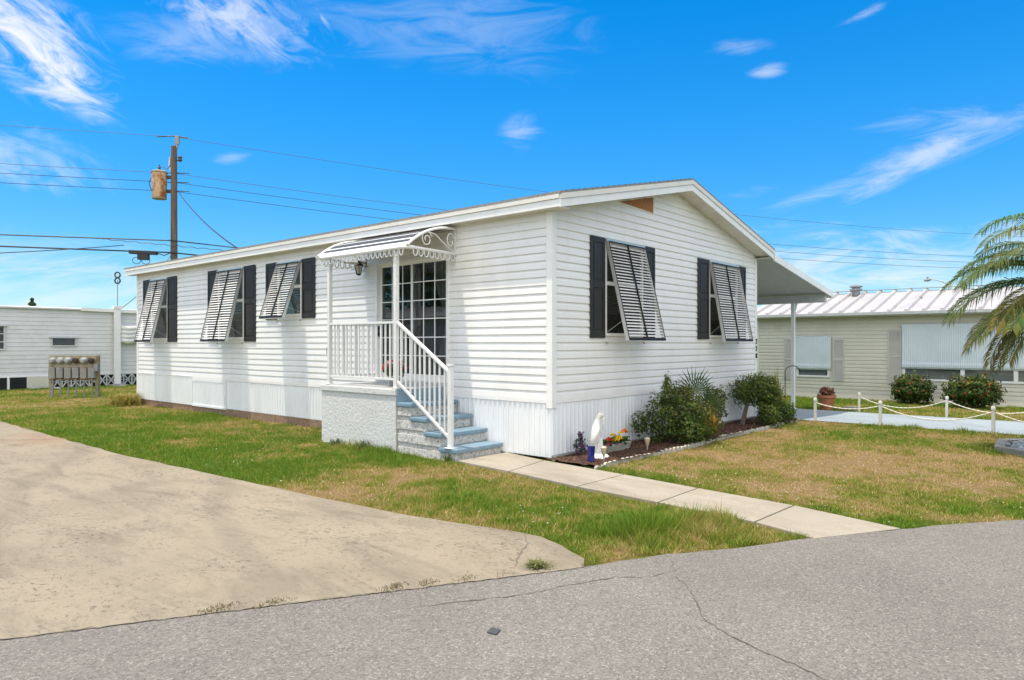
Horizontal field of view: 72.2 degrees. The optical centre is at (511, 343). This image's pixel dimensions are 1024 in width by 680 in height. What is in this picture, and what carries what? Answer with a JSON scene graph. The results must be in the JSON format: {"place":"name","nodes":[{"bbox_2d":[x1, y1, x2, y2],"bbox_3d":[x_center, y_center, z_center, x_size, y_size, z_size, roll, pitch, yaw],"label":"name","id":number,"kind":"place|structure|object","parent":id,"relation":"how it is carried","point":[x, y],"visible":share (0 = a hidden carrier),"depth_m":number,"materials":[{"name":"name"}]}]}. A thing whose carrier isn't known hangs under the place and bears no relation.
{"place":"outdoors","nodes":[
{"label":"outdoors","id":0,"kind":"place"},
{"bbox_2d":[0,421,583,639],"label":"driveway","id":1,"kind":"structure","parent":0,"point":[93,536],"depth_m":5.53,"materials":[{"name":"concrete"}]},
{"bbox_2d":[188,559,602,616],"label":"seam weeds","id":2,"kind":"object","parent":1,"relation":"on","point":[274,601],"visible":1,"depth_m":4.61,"materials":[{"name":"green plant"}]},
{"bbox_2d":[512,536,528,567],"bbox_3d":[0.084,1.595,5.449,0.069,0.019,0.849,0,0,7],"label":"driveway crack","id":3,"kind":"object","parent":1,"relation":"on","point":[521,552],"visible":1,"depth_m":5.34,"materials":[{"name":"grey concrete"}]},
{"bbox_2d":[523,557,552,569],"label":"crack weed","id":4,"kind":"object","parent":1,"relation":"on","point":[537,564],"visible":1,"depth_m":5.06,"materials":[{"name":"green plant"}]},
{"bbox_2d":[382,359,407,386],"bbox_3d":[-1.835,0.454,10.998,0.406,0.425,0.440,0,0,41],"label":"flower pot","id":5,"kind":"object","parent":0,"point":[391,381],"visible":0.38,"depth_m":10.94,"materials":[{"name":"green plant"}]},
{"bbox_2d":[0,520,1023,679],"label":"road","id":6,"kind":"structure","parent":0,"point":[939,602],"depth_m":3.99,"materials":[{"name":"grey asphalt"}]},
{"bbox_2d":[5,569,569,638],"bbox_3d":[-1.594,1.607,4.260,4.436,0.001,0.074,0,0,-21],"label":"road seam","id":7,"kind":"object","parent":6,"relation":"on","point":[258,607],"visible":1,"depth_m":4.28,"materials":[{"name":"grey asphalt"}]},
{"bbox_2d":[487,627,500,634],"bbox_3d":[-0.101,1.607,3.927,0.060,0.008,0.082,0,0,20],"label":"scrap","id":8,"kind":"object","parent":6,"relation":"on","point":[493,631],"visible":1,"depth_m":3.92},
{"bbox_2d":[415,568,679,606],"bbox_3d":[0.299,1.608,4.644,1.980,0.001,0.103,0,0,-21],"label":"road crack","id":9,"kind":"object","parent":6,"relation":"on","point":[546,589],"visible":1,"depth_m":4.61,"materials":[{"name":"grey asphalt"}]},
{"bbox_2d":[676,577,827,679],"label":"road crack","id":10,"kind":"object","parent":6,"relation":"on","point":[739,639],"visible":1,"depth_m":3.86,"materials":[{"name":"grey asphalt"}]},
{"bbox_2d":[0,384,1023,566],"bbox_3d":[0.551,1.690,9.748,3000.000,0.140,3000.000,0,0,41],"label":"ground","id":11,"kind":"structure","parent":0,"point":[826,481],"depth_m":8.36,"materials":[{"name":"plant"}]},
{"bbox_2d":[28,298,35,305],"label":"pine tree","id":12,"kind":"object","parent":11,"relation":"on","point":[31,303],"visible":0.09,"depth_m":59.91,"materials":[{"name":"green plant"}]},
{"bbox_2d":[0,305,136,389],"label":"neighbor home","id":13,"kind":"object","parent":11,"relation":"on","point":[33,339],"visible":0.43,"depth_m":25.74,"materials":[{"name":"white metal"}]},
{"bbox_2d":[0,324,7,349],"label":"window","id":14,"kind":"structure","parent":13,"relation":"in","point":[2,326],"depth_m":24.35,"materials":[{"name":"grey paint"}]},
{"bbox_2d":[49,336,78,346],"bbox_3d":[-16.468,-0.085,25.764,0.300,0.370,0.930,0,0,41],"label":"window","id":15,"kind":"structure","parent":13,"relation":"in","point":[56,341],"depth_m":25.82,"materials":[{"name":"grey paint"}]},
{"bbox_2d":[107,272,125,305],"bbox_3d":[-15.130,-2.111,26.927,0.719,1.322,0.090,0,0,-10],"label":"tv antenna","id":16,"kind":"object","parent":13,"relation":"attached to","point":[117,282],"visible":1,"depth_m":26.91,"materials":[{"name":"white metal"}]},
{"bbox_2d":[48,355,99,397],"bbox_3d":[-13.274,1.020,21.240,1.600,1.360,0.285,0,0,3],"label":"meter rack","id":17,"kind":"object","parent":11,"relation":"on","point":[74,367],"visible":0.96,"depth_m":21.20,"materials":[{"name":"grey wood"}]},
{"bbox_2d":[104,391,143,406],"bbox_3d":[-10.220,1.414,18.559,1.468,0.412,1.612,0,0,41],"label":"weed clump","id":18,"kind":"object","parent":11,"relation":"on","point":[128,399],"visible":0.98,"depth_m":18.38,"materials":[{"name":"yellow plant"}]},
{"bbox_2d":[157,135,188,259],"bbox_3d":[-16.901,-4.393,34.996,1.583,11.986,0.370,0,0,-11],"label":"utility pole","id":19,"kind":"object","parent":11,"relation":"on","point":[173,160],"visible":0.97,"depth_m":34.89,"materials":[{"name":"brown wood"}]},
{"bbox_2d":[0,246,196,255],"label":"telephone line","id":20,"kind":"object","parent":19,"relation":"attached to","point":[90,249],"visible":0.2,"depth_m":33.37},
{"bbox_2d":[128,250,169,263],"bbox_3d":[-17.744,-4.218,34.424,1.847,0.663,0.222,0,0,-22],"label":"splice case","id":21,"kind":"object","parent":20,"relation":"hanging from","point":[142,255],"visible":0.99,"depth_m":34.23,"materials":[{"name":"metal"}]},
{"bbox_2d":[0,234,239,247],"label":"telephone line","id":22,"kind":"object","parent":19,"relation":"attached to","point":[116,238],"visible":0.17,"depth_m":33.89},
{"bbox_2d":[1,245,123,252],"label":"service drop","id":23,"kind":"object","parent":22,"relation":"attached to","point":[61,249],"visible":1,"depth_m":31.78,"materials":[{"name":"metal"}]},
{"bbox_2d":[108,239,222,250],"bbox_3d":[-16.850,-4.864,34.755,6.006,0.373,0.029,0,0,-22],"label":"lashed cable","id":24,"kind":"object","parent":22,"relation":"attached to","point":[161,244],"visible":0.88,"depth_m":34.59,"materials":[{"name":"metal"}]},
{"bbox_2d":[149,165,170,199],"bbox_3d":[-17.511,-8.105,34.947,0.797,1.810,0.860,0,0,41],"label":"transformer","id":25,"kind":"object","parent":19,"relation":"attached to","point":[158,179],"visible":1,"depth_m":34.64,"materials":[{"name":"paint"}]},
{"bbox_2d":[178,191,237,247],"bbox_3d":[-12.443,-5.210,28.229,0.040,4.820,15.968,0,0,-32],"label":"service drop","id":26,"kind":"object","parent":19,"relation":"attached to","point":[207,224],"visible":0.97,"depth_m":26.99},
{"bbox_2d":[2,173,978,262],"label":"power line","id":27,"kind":"object","parent":19,"relation":"attached to","point":[368,208],"visible":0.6,"depth_m":36.81,"materials":[{"name":"metal"}]},
{"bbox_2d":[0,163,1010,257],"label":"power line","id":28,"kind":"object","parent":19,"relation":"attached to","point":[386,202],"visible":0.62,"depth_m":37.17,"materials":[{"name":"metal"}]},
{"bbox_2d":[0,182,1023,269],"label":"power line","id":29,"kind":"object","parent":19,"relation":"attached to","point":[375,217],"visible":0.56,"depth_m":36.66,"materials":[{"name":"metal"}]},
{"bbox_2d":[1,125,1023,236],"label":"power line","id":30,"kind":"object","parent":19,"relation":"attached to","point":[418,174],"visible":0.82,"depth_m":38.27,"materials":[{"name":"metal"}]},
{"bbox_2d":[328,438,342,444],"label":"weed","id":31,"kind":"object","parent":11,"relation":"on","point":[332,441],"visible":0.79,"depth_m":11.23,"materials":[{"name":"green plant"}]},
{"bbox_2d":[354,439,376,449],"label":"weed","id":32,"kind":"object","parent":11,"relation":"on","point":[361,443],"visible":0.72,"depth_m":10.67,"materials":[{"name":"green plant"}]},
{"bbox_2d":[320,382,502,461],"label":"concrete steps","id":33,"kind":"structure","parent":11,"relation":"on","point":[378,413],"depth_m":10.55,"materials":[{"name":"white paint"}]},
{"bbox_2d":[327,251,456,448],"bbox_3d":[-1.645,0.022,10.955,2.980,2.845,0.990,0,0,41],"label":"handrail","id":34,"kind":"object","parent":33,"relation":"on","point":[448,369],"visible":0.99,"depth_m":10.46,"materials":[{"name":"white paint"}]},
{"bbox_2d":[440,454,454,461],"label":"weed","id":35,"kind":"object","parent":11,"relation":"on","point":[446,458],"visible":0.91,"depth_m":9.62,"materials":[{"name":"green plant"}]},
{"bbox_2d":[124,178,774,460],"bbox_3d":[-2.448,-0.617,16.965,14.896,4.534,7.896,0,0,41],"label":"mobile home","id":36,"kind":"object","parent":11,"relation":"on","point":[613,304],"visible":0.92,"depth_m":12.18,"materials":[{"name":"white plastic"}]},
{"bbox_2d":[151,281,166,339],"bbox_3d":[-9.039,-0.860,18.074,1.000,1.526,0.108,0,0,41],"label":"window","id":37,"kind":"structure","parent":36,"relation":"in","point":[161,326],"depth_m":18.04,"materials":[{"name":"white glass"}]},
{"bbox_2d":[218,269,243,338],"bbox_3d":[-6.227,-0.860,15.639,1.160,1.526,0.108,0,0,41],"label":"window","id":38,"kind":"structure","parent":36,"relation":"in","point":[237,324],"depth_m":15.55,"materials":[{"name":"white glass"}]},
{"bbox_2d":[277,262,301,316],"bbox_3d":[-4.427,-1.075,14.081,0.880,1.056,0.108,0,0,41],"label":"window","id":39,"kind":"structure","parent":36,"relation":"in","point":[295,303],"depth_m":14.04,"materials":[{"name":"white glass"}]},
{"bbox_2d":[355,260,366,275],"bbox_3d":[-2.680,-1.334,12.371,0.147,0.267,0.225,0,0,41],"label":"wall lantern","id":40,"kind":"object","parent":36,"relation":"attached to","point":[359,266],"depth_m":12.32,"materials":[{"name":"black metal"}]},
{"bbox_2d":[317,227,455,270],"bbox_3d":[-2.068,-1.545,11.322,2.320,0.534,1.011,0,0,41],"label":"door awning","id":41,"kind":"object","parent":36,"relation":"attached to","point":[398,242],"depth_m":10.90,"materials":[{"name":"white paint"}]},
{"bbox_2d":[375,254,449,382],"bbox_3d":[-1.612,-0.400,11.741,1.840,2.046,0.280,0,0,41],"label":"sliding door","id":42,"kind":"structure","parent":36,"relation":"in","point":[441,270],"depth_m":11.56,"materials":[{"name":"glass"}]},
{"bbox_2d":[605,241,642,335],"bbox_3d":[1.760,-0.845,11.169,0.108,1.456,1.130,0,0,41],"label":"window","id":43,"kind":"structure","parent":36,"relation":"in","point":[612,312],"depth_m":11.07,"materials":[{"name":"white glass"}]},
{"bbox_2d":[709,265,737,337],"bbox_3d":[4.166,-0.840,13.947,0.108,1.446,1.320,0,0,41],"label":"window","id":44,"kind":"structure","parent":36,"relation":"in","point":[714,323],"depth_m":13.86,"materials":[{"name":"white glass"}]},
{"bbox_2d":[546,417,801,465],"bbox_3d":[3.297,1.571,12.186,0.840,0.052,7.720,0,0,41],"label":"mulch bed","id":45,"kind":"object","parent":11,"relation":"on","point":[620,453],"visible":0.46,"depth_m":10.54,"materials":[{"name":"brown plant"}]},
{"bbox_2d":[573,431,587,454],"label":"purple plant","id":46,"kind":"object","parent":45,"relation":"on","point":[581,444],"visible":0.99,"depth_m":9.92,"materials":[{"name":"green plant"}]},
{"bbox_2d":[587,446,594,461],"bbox_3d":[1.053,1.465,9.329,0.087,0.219,0.088,0,0,-33],"label":"blue vase","id":47,"kind":"object","parent":45,"relation":"on","point":[591,453],"visible":0.98,"depth_m":9.30,"materials":[{"name":"ceramic"}]},
{"bbox_2d":[590,412,608,458],"bbox_3d":[1.204,1.274,9.739,0.302,0.651,0.310,0,0,41],"label":"bird statue","id":48,"kind":"object","parent":45,"relation":"on","point":[596,442],"visible":0.81,"depth_m":9.69,"materials":[{"name":"white ceramic"}]},
{"bbox_2d":[601,446,606,460],"bbox_3d":[1.228,1.495,9.400,0.084,0.250,0.084,0,0,41],"label":"solar light","id":49,"kind":"object","parent":45,"relation":"on","point":[603,449],"visible":0.95,"depth_m":9.38,"materials":[{"name":"plastic"}]},
{"bbox_2d":[603,429,631,453],"bbox_3d":[1.501,1.418,10.305,0.262,0.324,0.703,0,0,41],"label":"planter box","id":50,"kind":"object","parent":45,"relation":"on","point":[615,442],"visible":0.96,"depth_m":10.23,"materials":[{"name":"grey plant"}]},
{"bbox_2d":[644,437,649,449],"bbox_3d":[1.986,1.495,10.305,0.084,0.250,0.084,0,0,41],"label":"solar light","id":51,"kind":"object","parent":45,"relation":"on","point":[647,440],"visible":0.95,"depth_m":10.28,"materials":[{"name":"plastic"}]},
{"bbox_2d":[630,371,724,444],"bbox_3d":[2.700,1.035,11.266,1.124,1.212,1.531,0,0,41],"label":"shrub","id":52,"kind":"object","parent":45,"relation":"on","point":[682,422],"visible":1,"depth_m":11.13,"materials":[{"name":"green plant"}]},
{"bbox_2d":[673,366,727,416],"bbox_3d":[3.200,0.969,12.125,1.438,1.232,0.505,0,0,-15],"label":"palmetto","id":53,"kind":"object","parent":45,"relation":"on","point":[701,389],"visible":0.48,"depth_m":12.06,"materials":[{"name":"green plant"}]},
{"bbox_2d":[699,384,728,429],"bbox_3d":[3.589,1.183,12.619,0.557,0.904,0.768,0,0,41],"label":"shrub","id":54,"kind":"object","parent":45,"relation":"on","point":[721,392],"visible":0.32,"depth_m":12.60,"materials":[{"name":"green plant"}]},
{"bbox_2d":[755,402,784,426],"bbox_3d":[4.955,1.361,13.551,0.573,0.551,0.554,0,0,-16],"label":"shrub","id":55,"kind":"object","parent":45,"relation":"on","point":[765,417],"visible":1,"depth_m":13.43,"materials":[{"name":"green plant"}]},
{"bbox_2d":[770,368,790,414],"bbox_3d":[5.591,1.013,14.873,0.458,1.190,0.443,0,0,-32],"label":"croton plant","id":56,"kind":"object","parent":45,"relation":"on","point":[775,377],"visible":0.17,"depth_m":14.89,"materials":[{"name":"green plant"}]},
{"bbox_2d":[771,401,797,422],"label":"shrub","id":57,"kind":"object","parent":45,"relation":"on","point":[789,413],"visible":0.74,"depth_m":14.13,"materials":[{"name":"green plant"}]},
{"bbox_2d":[785,365,801,403],"bbox_3d":[6.048,1.041,15.082,0.445,1.158,0.028,0,0,-15],"label":"shepherd hook","id":58,"kind":"object","parent":45,"relation":"on","point":[785,379],"visible":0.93,"depth_m":15.01,"materials":[{"name":"black metal"}]},
{"bbox_2d":[458,452,899,538],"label":"walkway","id":59,"kind":"structure","parent":11,"relation":"on","point":[816,524],"depth_m":7.30,"materials":[{"name":"concrete"}]},
{"bbox_2d":[594,419,799,468],"bbox_3d":[3.550,1.600,11.863,0.095,0.103,7.634,0,0,41],"label":"garden edging","id":60,"kind":"object","parent":11,"relation":"on","point":[666,451],"visible":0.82,"depth_m":10.77,"materials":[{"name":"white stone"}]},
{"bbox_2d":[727,371,790,424],"bbox_3d":[4.847,1.089,13.943,1.055,1.118,1.416,0,0,41],"label":"topiary shrub","id":61,"kind":"object","parent":11,"relation":"on","point":[760,388],"visible":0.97,"depth_m":13.72,"materials":[{"name":"green plant"}]},
{"bbox_2d":[813,398,816,421],"bbox_3d":[6.283,1.388,14.549,0.072,0.550,0.072,0,0,-6],"label":"rope post","id":62,"kind":"object","parent":11,"relation":"on","point":[815,408],"visible":0.91,"depth_m":14.52,"materials":[{"name":"paint"}]},
{"bbox_2d":[816,402,1023,422],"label":"rope","id":63,"kind":"object","parent":62,"relation":"attached to","point":[923,418],"visible":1,"depth_m":13.26,"materials":[{"name":"white fabric"}]},
{"bbox_2d":[817,386,836,409],"bbox_3d":[8.319,1.415,18.565,0.473,0.631,0.480,0,0,41],"label":"terracotta pot","id":64,"kind":"object","parent":11,"relation":"on","point":[826,396],"visible":1,"depth_m":18.43,"materials":[{"name":"orange ceramic"}]},
{"bbox_2d":[842,406,857,410],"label":"paver block","id":65,"kind":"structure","parent":11,"relation":"on","point":[852,407],"depth_m":18.38,"materials":[{"name":"concrete"}]},
{"bbox_2d":[858,392,860,411],"bbox_3d":[8.806,1.505,17.810,0.072,0.550,0.072,0,1,16],"label":"rope post","id":66,"kind":"object","parent":11,"relation":"on","point":[859,395],"visible":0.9,"depth_m":17.79,"materials":[{"name":"paint"}]},
{"bbox_2d":[878,401,881,425],"bbox_3d":[7.213,1.388,13.747,0.072,0.550,0.072,0,-1,-13],"label":"rope post","id":67,"kind":"object","parent":11,"relation":"on","point":[880,412],"visible":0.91,"depth_m":13.72,"materials":[{"name":"paint"}]},
{"bbox_2d":[757,284,1023,407],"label":"neighbor home","id":68,"kind":"object","parent":11,"relation":"on","point":[853,342],"visible":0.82,"depth_m":21.77,"materials":[{"name":"beige plastic"}]},
{"bbox_2d":[796,369,829,377],"bbox_3d":[9.819,0.440,22.895,1.040,1.280,0.110,0,0,41],"label":"window","id":69,"kind":"structure","parent":68,"relation":"in","point":[805,373],"depth_m":22.92,"materials":[{"name":"white glass"}]},
{"bbox_2d":[903,368,1023,383],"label":"window","id":70,"kind":"structure","parent":68,"relation":"in","point":[1007,377],"depth_m":20.13,"materials":[{"name":"grey glass"}]},
{"bbox_2d":[757,406,1023,434],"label":"carport slab","id":71,"kind":"structure","parent":11,"relation":"on","point":[979,425],"depth_m":15.30,"materials":[{"name":"white concrete"}]},
{"bbox_2d":[757,254,832,408],"bbox_3d":[1.921,-0.111,21.156,13.535,3.658,4.160,0,0,41],"label":"carport","id":72,"kind":"object","parent":71,"relation":"on","point":[780,280],"visible":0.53,"depth_m":17.97,"materials":[{"name":"grey paint"}]},
{"bbox_2d":[889,370,936,403],"bbox_3d":[11.582,1.258,20.280,1.146,1.017,1.085,0,0,17],"label":"flowering hedge","id":73,"kind":"object","parent":11,"relation":"on","point":[908,388],"visible":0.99,"depth_m":20.12,"materials":[{"name":"green plant"}]},
{"bbox_2d":[924,277,950,288],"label":"street lamp","id":74,"kind":"object","parent":11,"relation":"on","point":[927,279],"visible":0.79,"depth_m":44.96,"materials":[{"name":"silver metal"}]},
{"bbox_2d":[945,396,948,416],"bbox_3d":[10.225,1.505,16.513,0.072,0.550,0.072,1,2,39],"label":"rope post","id":75,"kind":"object","parent":11,"relation":"on","point":[946,405],"visible":0.91,"depth_m":16.49,"materials":[{"name":"paint"}]},
{"bbox_2d":[860,396,1023,413],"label":"rope","id":76,"kind":"object","parent":75,"relation":"attached to","point":[941,402],"visible":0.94,"depth_m":16.56,"materials":[{"name":"white fabric"}]},
{"bbox_2d":[939,373,1010,408],"bbox_3d":[12.467,1.272,18.961,1.638,0.992,1.097,0,0,41],"label":"flowering hedge","id":77,"kind":"object","parent":11,"relation":"on","point":[962,391],"visible":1,"depth_m":18.81,"materials":[{"name":"green plant"}]},
{"bbox_2d":[991,406,995,431],"bbox_3d":[8.621,1.389,12.575,0.072,0.550,0.072,0,0,32],"label":"rope post","id":78,"kind":"object","parent":11,"relation":"on","point":[993,408],"visible":0.91,"depth_m":12.55,"materials":[{"name":"paint"}]},
{"bbox_2d":[994,438,1023,456],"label":"tree ring","id":79,"kind":"object","parent":11,"relation":"on","point":[1015,446],"visible":1,"depth_m":10.68,"materials":[{"name":"concrete"}]},
{"bbox_2d":[937,213,1023,376],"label":"palm tree","id":80,"kind":"object","parent":79,"relation":"in","point":[1013,311],"visible":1,"depth_m":10.25,"materials":[{"name":"green plant"}]},
{"bbox_2d":[0,0,1023,309],"label":"sky","id":81,"kind":"structure","parent":0,"point":[908,115],"materials":[{"name":"blue"}]},
{"bbox_2d":[95,421,1020,543],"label":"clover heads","id":82,"kind":"object","parent":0,"point":[672,470],"visible":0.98,"depth_m":8.54,"materials":[{"name":"white plant"}]}
]}

